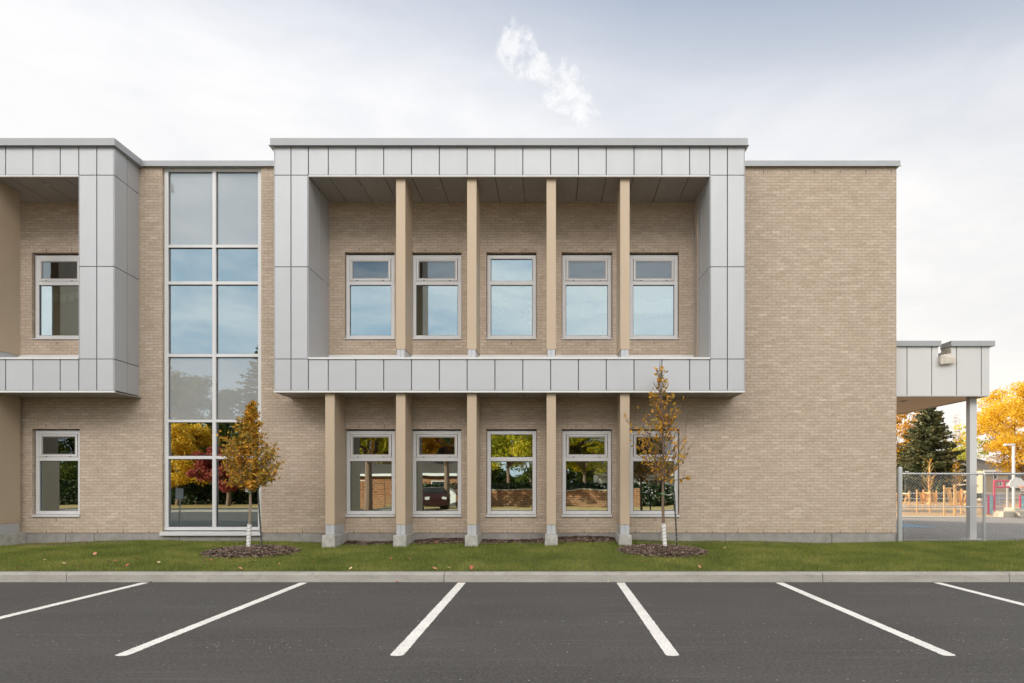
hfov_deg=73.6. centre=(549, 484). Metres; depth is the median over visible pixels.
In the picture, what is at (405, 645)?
parking line
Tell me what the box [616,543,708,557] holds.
mulch chips
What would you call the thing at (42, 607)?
parking line
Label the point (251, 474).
young tree
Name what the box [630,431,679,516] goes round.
window
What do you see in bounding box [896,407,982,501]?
spruce tree
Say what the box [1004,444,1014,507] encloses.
lamp post
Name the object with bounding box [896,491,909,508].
climbing frame
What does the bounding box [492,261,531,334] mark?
window shade
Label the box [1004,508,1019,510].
stone block
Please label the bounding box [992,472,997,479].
window
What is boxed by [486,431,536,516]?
window
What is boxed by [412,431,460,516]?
window
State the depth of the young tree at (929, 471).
35.99 m
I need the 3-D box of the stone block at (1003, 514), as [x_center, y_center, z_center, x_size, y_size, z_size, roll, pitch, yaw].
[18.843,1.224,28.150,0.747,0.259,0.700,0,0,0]
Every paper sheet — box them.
[505,271,516,279]
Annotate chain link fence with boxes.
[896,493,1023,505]
[897,467,1023,541]
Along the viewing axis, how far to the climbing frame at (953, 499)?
29.34 m
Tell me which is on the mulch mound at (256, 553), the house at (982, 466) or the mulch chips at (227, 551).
the mulch chips at (227, 551)
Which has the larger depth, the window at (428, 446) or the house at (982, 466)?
the house at (982, 466)
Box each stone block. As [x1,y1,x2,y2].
[993,511,1014,516]
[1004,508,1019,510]
[1009,510,1023,517]
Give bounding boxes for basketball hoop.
[1006,477,1023,507]
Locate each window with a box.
[31,256,79,339]
[31,430,79,516]
[344,255,393,339]
[345,431,394,516]
[412,255,460,339]
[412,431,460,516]
[486,255,536,339]
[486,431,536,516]
[561,255,611,339]
[561,431,611,516]
[630,255,678,339]
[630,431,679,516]
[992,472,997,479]
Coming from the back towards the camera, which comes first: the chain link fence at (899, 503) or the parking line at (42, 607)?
the chain link fence at (899, 503)
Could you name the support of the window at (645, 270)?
in the school building
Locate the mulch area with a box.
[896,500,1023,515]
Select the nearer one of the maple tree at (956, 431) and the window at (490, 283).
the window at (490, 283)
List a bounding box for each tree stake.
[248,485,262,546]
[661,491,677,545]
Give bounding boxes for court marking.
[896,524,930,526]
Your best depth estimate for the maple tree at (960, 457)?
61.66 m
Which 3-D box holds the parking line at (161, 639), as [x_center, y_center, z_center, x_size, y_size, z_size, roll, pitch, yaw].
[-4.147,1.650,9.037,0.142,0.001,4.925,0,0,0]
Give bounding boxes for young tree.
[212,400,288,546]
[621,365,693,545]
[919,459,935,504]
[950,462,963,490]
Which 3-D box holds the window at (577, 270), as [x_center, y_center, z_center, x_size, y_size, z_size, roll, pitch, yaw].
[0.886,-4.513,16.480,1.222,2.050,0.230,0,0,0]
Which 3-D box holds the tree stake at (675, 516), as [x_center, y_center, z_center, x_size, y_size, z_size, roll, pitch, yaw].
[2.507,0.743,14.365,0.359,1.198,0.089,0,0,15]
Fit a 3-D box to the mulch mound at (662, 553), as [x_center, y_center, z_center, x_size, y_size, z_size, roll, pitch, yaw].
[2.365,1.381,14.197,1.892,0.158,1.746,0,0,0]
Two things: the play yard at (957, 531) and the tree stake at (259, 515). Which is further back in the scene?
the play yard at (957, 531)
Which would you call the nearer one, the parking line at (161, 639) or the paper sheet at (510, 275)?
the parking line at (161, 639)
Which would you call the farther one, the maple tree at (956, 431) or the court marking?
the maple tree at (956, 431)
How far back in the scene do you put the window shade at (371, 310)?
16.64 m
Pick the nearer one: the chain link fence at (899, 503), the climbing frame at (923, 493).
the chain link fence at (899, 503)
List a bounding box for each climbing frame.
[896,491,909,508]
[916,490,936,511]
[943,485,955,515]
[956,490,965,513]
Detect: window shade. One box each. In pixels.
[352,286,390,334]
[425,286,457,334]
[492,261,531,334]
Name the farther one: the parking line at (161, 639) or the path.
the path
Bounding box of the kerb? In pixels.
[0,571,1023,581]
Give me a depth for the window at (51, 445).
16.08 m
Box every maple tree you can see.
[896,410,939,497]
[946,414,978,457]
[949,423,989,470]
[952,381,1023,500]
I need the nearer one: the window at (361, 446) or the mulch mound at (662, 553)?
the mulch mound at (662, 553)
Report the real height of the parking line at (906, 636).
0.001 m
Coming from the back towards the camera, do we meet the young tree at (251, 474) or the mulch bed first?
the mulch bed
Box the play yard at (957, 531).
[895,517,1023,539]
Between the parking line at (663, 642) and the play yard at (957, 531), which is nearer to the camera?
the parking line at (663, 642)
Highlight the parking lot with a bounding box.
[0,582,1023,682]
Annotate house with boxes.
[932,459,1011,499]
[1005,463,1021,497]
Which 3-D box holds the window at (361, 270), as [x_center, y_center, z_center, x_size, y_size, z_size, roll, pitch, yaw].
[-4.338,-4.513,16.480,1.201,2.050,0.230,0,0,0]
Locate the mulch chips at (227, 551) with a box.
[198,544,301,558]
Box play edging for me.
[896,509,963,511]
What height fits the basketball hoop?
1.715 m
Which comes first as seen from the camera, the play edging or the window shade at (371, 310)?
the window shade at (371, 310)
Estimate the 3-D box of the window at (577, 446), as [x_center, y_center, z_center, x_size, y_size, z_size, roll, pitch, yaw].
[0.862,-0.256,16.080,1.186,2.023,0.230,0,0,0]
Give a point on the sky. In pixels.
(934, 87)
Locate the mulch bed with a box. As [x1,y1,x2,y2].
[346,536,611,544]
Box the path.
[896,516,1017,517]
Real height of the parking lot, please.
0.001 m
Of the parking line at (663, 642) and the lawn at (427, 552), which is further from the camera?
the lawn at (427, 552)
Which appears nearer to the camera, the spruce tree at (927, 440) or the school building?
the school building
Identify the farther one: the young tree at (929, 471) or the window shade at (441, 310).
the young tree at (929, 471)
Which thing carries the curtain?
attached to the school building
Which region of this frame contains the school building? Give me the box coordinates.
[0,138,994,547]
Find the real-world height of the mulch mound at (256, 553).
0.154 m
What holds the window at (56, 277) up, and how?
in the school building
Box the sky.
[0,0,1023,471]
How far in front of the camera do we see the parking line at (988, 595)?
10.26 m
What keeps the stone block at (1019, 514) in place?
on the path
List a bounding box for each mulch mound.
[210,548,294,558]
[621,547,699,557]
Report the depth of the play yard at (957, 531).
20.85 m
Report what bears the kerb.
on the ground
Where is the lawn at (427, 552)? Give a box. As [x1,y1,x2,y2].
[0,539,1023,571]
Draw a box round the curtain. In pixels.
[65,298,78,334]
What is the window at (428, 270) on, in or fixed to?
in the school building
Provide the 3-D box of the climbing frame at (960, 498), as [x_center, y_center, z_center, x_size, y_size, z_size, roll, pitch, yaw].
[18.858,0.764,31.160,0.959,1.180,0.463,0,0,-43]
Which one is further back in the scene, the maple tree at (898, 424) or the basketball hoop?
the maple tree at (898, 424)
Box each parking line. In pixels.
[0,583,144,618]
[115,583,304,655]
[391,583,464,655]
[617,583,678,655]
[778,583,954,655]
[937,583,1023,605]
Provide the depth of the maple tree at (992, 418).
49.21 m
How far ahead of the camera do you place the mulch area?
38.48 m

